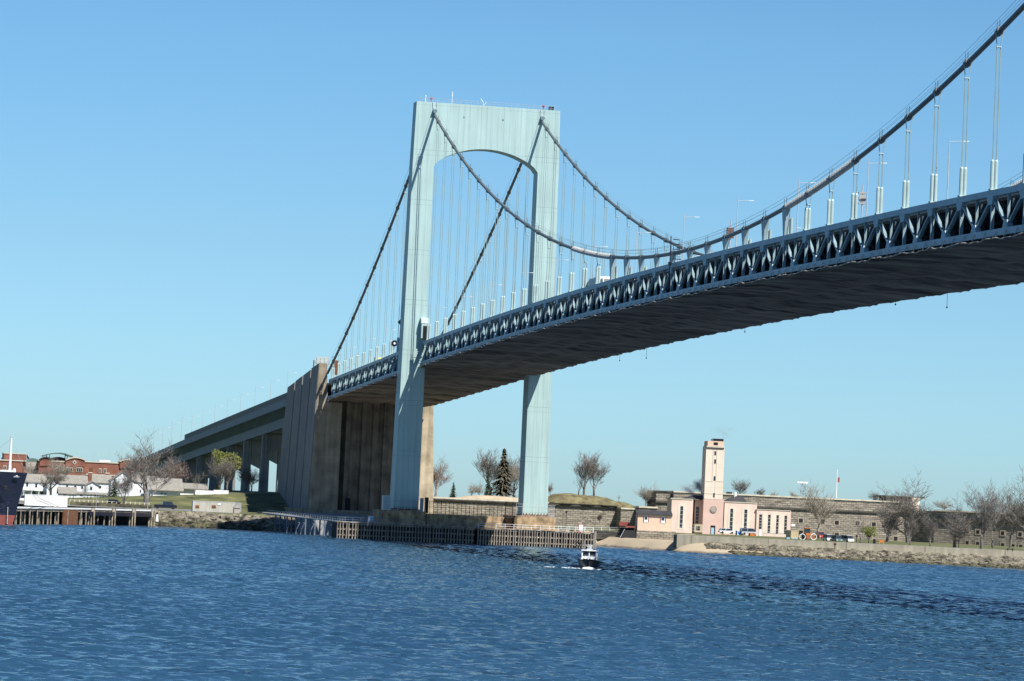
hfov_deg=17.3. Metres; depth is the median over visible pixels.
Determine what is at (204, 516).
bank rocks
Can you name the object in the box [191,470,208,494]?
bare tree
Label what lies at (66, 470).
bare tree
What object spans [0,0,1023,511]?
sky
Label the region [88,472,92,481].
brick chimney
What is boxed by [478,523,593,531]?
walkway railing
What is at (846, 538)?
parked car
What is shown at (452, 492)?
evergreen tree
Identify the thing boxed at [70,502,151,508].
hedge wall
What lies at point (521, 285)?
street lamp
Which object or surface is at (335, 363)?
sign gantry
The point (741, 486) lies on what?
bare tree
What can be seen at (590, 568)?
bow wave
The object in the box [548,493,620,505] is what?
grassy mound
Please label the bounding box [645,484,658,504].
bare tree
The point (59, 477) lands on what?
bare tree
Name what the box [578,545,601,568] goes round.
motor boat
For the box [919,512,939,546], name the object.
bare tree
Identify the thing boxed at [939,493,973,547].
bare tree
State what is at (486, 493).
evergreen tree
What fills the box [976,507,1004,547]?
bare tree
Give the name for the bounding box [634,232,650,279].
street lamp
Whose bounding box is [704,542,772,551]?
beach rocks
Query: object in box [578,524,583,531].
warning sign
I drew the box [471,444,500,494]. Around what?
bare tree
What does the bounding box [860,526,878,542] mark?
willow tree
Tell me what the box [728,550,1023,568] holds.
wet shore rocks
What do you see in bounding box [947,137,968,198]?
street lamp
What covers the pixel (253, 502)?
ground
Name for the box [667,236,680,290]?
antenna mast
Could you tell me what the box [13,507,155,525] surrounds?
timber pier
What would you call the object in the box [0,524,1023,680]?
water
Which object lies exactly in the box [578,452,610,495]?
bare tree
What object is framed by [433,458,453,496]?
bare tree
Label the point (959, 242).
suspension bridge
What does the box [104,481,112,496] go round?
bare tree
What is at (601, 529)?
shore railing
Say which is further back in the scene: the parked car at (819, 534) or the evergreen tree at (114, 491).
the evergreen tree at (114, 491)
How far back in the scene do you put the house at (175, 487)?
1071.57 m
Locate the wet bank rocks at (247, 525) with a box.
[145,518,297,531]
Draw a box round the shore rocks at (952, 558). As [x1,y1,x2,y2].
[762,544,1023,566]
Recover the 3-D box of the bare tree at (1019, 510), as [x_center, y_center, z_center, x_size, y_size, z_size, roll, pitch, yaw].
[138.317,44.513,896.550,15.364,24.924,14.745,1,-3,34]
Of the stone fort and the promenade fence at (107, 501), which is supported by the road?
the promenade fence at (107, 501)
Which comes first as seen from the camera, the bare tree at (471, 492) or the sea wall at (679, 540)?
the sea wall at (679, 540)
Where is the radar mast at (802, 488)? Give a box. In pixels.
[797,482,815,494]
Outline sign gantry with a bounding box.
[313,357,342,374]
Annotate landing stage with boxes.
[257,510,362,535]
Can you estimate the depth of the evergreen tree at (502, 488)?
1078.37 m
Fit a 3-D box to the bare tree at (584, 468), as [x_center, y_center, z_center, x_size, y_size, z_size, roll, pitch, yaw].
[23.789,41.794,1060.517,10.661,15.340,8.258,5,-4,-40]
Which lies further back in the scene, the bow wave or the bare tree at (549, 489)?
the bare tree at (549, 489)
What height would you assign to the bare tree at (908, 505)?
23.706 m
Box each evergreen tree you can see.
[106,478,119,496]
[449,482,456,497]
[484,470,491,495]
[488,448,518,496]
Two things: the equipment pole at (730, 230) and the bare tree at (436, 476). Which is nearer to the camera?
the equipment pole at (730, 230)
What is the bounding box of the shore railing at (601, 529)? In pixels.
[563,526,613,530]
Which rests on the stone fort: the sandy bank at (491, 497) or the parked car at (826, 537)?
the sandy bank at (491, 497)
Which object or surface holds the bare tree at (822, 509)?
on the ground
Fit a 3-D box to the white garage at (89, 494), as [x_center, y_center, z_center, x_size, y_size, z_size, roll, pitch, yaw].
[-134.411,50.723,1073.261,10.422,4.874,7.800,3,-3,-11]
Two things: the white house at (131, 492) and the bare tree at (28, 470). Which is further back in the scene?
the bare tree at (28, 470)
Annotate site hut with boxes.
[233,504,239,512]
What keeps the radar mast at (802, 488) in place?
on the stone fort
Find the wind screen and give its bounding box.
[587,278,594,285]
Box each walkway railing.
[337,517,470,526]
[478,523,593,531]
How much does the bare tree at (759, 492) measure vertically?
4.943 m
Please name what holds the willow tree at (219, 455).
on the ground
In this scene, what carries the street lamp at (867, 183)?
on the suspension bridge
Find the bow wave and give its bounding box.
[544,566,600,569]
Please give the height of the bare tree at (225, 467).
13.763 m
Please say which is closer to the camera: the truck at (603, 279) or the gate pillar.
the truck at (603, 279)
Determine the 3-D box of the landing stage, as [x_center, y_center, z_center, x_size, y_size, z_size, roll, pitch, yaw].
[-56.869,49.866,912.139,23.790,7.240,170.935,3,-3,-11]
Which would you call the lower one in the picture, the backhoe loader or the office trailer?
the backhoe loader
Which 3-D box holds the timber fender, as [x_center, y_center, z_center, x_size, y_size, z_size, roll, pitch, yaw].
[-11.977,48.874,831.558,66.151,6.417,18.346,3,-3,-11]
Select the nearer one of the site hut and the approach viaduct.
the site hut
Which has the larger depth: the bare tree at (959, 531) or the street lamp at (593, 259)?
the bare tree at (959, 531)
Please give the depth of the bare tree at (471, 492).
1078.93 m
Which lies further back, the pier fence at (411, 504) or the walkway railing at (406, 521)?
the pier fence at (411, 504)
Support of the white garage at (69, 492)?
on the ground
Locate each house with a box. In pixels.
[21,474,61,494]
[46,480,60,494]
[60,475,87,491]
[83,481,99,491]
[92,474,111,495]
[108,471,135,495]
[131,471,146,495]
[145,477,183,495]
[180,483,207,494]
[634,510,675,539]
[666,439,794,536]
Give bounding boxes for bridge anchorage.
[277,363,432,514]
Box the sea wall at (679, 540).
[673,534,1023,557]
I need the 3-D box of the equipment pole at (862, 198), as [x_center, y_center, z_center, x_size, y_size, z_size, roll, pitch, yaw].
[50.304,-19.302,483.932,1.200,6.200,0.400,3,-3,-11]
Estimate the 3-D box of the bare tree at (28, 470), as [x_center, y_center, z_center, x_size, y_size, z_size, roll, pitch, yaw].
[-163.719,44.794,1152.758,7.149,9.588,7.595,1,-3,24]
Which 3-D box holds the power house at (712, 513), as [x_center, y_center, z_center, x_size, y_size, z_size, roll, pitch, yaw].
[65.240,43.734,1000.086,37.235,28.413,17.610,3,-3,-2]
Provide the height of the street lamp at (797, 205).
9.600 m
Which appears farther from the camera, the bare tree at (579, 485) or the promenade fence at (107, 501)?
the bare tree at (579, 485)
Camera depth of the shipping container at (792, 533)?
921.70 m
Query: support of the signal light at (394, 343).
on the suspension bridge
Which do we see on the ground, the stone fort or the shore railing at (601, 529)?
the stone fort
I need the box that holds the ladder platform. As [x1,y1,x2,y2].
[504,501,513,527]
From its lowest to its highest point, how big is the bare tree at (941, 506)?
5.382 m
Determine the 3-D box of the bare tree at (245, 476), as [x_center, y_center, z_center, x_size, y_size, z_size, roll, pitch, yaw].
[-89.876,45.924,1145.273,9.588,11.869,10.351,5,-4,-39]
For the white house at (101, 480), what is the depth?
1116.90 m
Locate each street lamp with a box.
[519,272,533,313]
[592,243,607,291]
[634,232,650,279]
[682,213,688,267]
[735,200,753,246]
[796,181,815,231]
[866,159,886,216]
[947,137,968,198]
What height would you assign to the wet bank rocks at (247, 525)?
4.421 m
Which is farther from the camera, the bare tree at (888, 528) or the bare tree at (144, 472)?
the bare tree at (144, 472)
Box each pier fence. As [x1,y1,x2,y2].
[390,498,425,510]
[429,501,504,516]
[517,504,555,516]
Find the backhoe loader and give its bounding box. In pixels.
[802,527,814,538]
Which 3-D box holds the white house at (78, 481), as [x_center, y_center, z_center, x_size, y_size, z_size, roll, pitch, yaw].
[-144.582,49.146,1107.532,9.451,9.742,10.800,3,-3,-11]
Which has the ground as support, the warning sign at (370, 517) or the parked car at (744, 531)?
the parked car at (744, 531)
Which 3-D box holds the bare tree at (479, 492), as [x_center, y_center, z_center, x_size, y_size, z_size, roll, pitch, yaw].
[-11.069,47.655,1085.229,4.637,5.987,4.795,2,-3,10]
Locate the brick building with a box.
[0,453,140,476]
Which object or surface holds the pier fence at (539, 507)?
on the tower pier at (521, 522)
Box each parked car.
[106,499,120,503]
[718,528,734,533]
[739,528,756,534]
[815,532,823,538]
[822,534,831,540]
[831,535,842,541]
[841,535,853,541]
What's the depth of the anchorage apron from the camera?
957.73 m
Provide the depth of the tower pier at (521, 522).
839.23 m
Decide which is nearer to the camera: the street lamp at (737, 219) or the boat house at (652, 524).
the street lamp at (737, 219)
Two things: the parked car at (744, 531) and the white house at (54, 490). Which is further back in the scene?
the white house at (54, 490)
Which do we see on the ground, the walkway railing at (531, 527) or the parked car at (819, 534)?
the parked car at (819, 534)
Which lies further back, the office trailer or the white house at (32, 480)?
the white house at (32, 480)
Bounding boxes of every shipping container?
[24,494,67,506]
[786,530,798,538]
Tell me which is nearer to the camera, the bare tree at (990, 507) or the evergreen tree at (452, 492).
the bare tree at (990, 507)
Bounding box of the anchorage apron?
[305,512,371,523]
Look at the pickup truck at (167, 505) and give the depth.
964.59 m
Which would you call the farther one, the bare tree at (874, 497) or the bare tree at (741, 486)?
the bare tree at (874, 497)
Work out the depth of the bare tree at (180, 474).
1099.16 m
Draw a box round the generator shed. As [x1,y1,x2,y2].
[692,524,702,531]
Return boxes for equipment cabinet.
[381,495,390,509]
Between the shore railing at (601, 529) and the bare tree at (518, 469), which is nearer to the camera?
the shore railing at (601, 529)
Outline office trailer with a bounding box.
[191,501,240,512]
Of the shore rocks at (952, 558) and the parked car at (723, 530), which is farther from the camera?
the parked car at (723, 530)
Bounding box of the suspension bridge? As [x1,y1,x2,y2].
[327,0,1023,516]
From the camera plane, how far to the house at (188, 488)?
1078.28 m
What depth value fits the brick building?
1243.86 m
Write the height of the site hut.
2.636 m
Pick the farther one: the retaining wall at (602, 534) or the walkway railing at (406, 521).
the retaining wall at (602, 534)
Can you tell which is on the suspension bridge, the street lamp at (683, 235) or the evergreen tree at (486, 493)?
the street lamp at (683, 235)
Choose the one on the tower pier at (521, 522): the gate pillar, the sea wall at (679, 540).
the gate pillar
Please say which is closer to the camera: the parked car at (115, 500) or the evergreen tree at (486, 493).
the parked car at (115, 500)
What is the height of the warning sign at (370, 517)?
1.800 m
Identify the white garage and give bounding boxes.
[57,486,76,497]
[75,491,107,497]
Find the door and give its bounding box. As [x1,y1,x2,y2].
[345,498,350,509]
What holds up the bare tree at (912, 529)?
on the ground
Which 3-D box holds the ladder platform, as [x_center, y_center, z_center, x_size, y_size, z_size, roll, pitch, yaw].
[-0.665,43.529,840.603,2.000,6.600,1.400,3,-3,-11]
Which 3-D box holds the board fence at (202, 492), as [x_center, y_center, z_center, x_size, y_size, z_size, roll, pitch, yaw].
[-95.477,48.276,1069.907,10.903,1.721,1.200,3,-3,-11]
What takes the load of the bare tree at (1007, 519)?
on the ground
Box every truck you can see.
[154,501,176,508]
[589,276,609,282]
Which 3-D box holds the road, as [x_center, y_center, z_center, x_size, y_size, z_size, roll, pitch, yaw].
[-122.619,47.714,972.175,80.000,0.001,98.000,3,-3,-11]
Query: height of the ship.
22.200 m
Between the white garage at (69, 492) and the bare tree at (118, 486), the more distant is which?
the white garage at (69, 492)
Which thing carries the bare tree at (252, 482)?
on the ground
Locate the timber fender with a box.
[332,521,595,548]
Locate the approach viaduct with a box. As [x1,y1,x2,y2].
[133,393,286,491]
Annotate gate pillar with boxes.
[420,497,428,512]
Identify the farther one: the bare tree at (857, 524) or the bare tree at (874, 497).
the bare tree at (874, 497)
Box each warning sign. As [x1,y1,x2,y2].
[368,515,373,522]
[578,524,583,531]
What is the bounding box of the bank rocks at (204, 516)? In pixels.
[18,505,323,526]
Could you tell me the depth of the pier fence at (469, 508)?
839.35 m
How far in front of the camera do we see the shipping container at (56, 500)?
884.73 m
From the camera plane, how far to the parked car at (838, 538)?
893.46 m
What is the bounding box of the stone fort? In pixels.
[433,490,1023,546]
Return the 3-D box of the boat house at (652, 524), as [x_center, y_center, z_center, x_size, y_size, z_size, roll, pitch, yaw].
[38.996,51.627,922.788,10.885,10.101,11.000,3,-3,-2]
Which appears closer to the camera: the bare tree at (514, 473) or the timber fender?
the timber fender
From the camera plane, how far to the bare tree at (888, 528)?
991.98 m
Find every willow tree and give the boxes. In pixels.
[211,449,241,489]
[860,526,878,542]
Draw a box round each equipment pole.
[727,220,733,246]
[858,185,866,217]
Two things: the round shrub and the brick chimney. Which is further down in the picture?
the round shrub
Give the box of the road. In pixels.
[19,502,226,512]
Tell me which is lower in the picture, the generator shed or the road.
the generator shed
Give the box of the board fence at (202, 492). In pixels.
[195,490,228,494]
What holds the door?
in the bridge anchorage
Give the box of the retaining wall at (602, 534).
[560,528,619,538]
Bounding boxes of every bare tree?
[21,461,41,473]
[36,460,71,494]
[48,458,77,474]
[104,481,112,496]
[110,468,136,503]
[115,425,182,504]
[161,452,191,482]
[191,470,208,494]
[205,453,239,489]
[235,460,260,491]
[248,469,261,490]
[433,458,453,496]
[467,483,479,495]
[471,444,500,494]
[472,479,484,494]
[507,452,519,496]
[507,460,519,496]
[548,481,553,494]
[570,450,601,494]
[573,478,585,493]
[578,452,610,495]
[633,484,654,505]
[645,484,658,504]
[730,478,749,493]
[753,487,764,494]
[789,480,839,538]
[850,516,867,542]
[868,488,878,499]
[874,470,940,542]
[875,495,902,541]
[900,515,918,545]
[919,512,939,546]
[933,498,951,509]
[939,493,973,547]
[964,475,1009,548]
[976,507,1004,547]
[989,484,1021,547]
[1001,468,1023,528]
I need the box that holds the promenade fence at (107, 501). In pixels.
[69,499,149,504]
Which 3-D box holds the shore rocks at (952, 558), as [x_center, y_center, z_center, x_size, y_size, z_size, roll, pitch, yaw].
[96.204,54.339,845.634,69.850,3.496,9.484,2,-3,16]
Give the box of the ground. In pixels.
[18,489,1023,558]
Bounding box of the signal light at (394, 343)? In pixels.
[391,340,396,358]
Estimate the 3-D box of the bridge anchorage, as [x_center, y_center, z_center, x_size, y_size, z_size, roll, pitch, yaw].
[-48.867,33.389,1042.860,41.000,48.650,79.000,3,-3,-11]
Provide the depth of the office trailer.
953.19 m
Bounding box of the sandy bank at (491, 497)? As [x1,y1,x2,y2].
[454,495,517,499]
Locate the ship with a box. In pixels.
[0,436,26,524]
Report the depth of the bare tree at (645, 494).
1074.28 m
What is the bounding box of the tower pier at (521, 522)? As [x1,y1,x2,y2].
[372,509,555,531]
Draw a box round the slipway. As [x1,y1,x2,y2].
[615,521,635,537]
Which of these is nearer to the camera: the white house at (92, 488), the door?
the door
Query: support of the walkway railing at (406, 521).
on the timber fender
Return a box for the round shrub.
[596,514,602,524]
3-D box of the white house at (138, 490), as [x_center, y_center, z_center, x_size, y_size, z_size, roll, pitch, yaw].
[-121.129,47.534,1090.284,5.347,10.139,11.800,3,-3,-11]

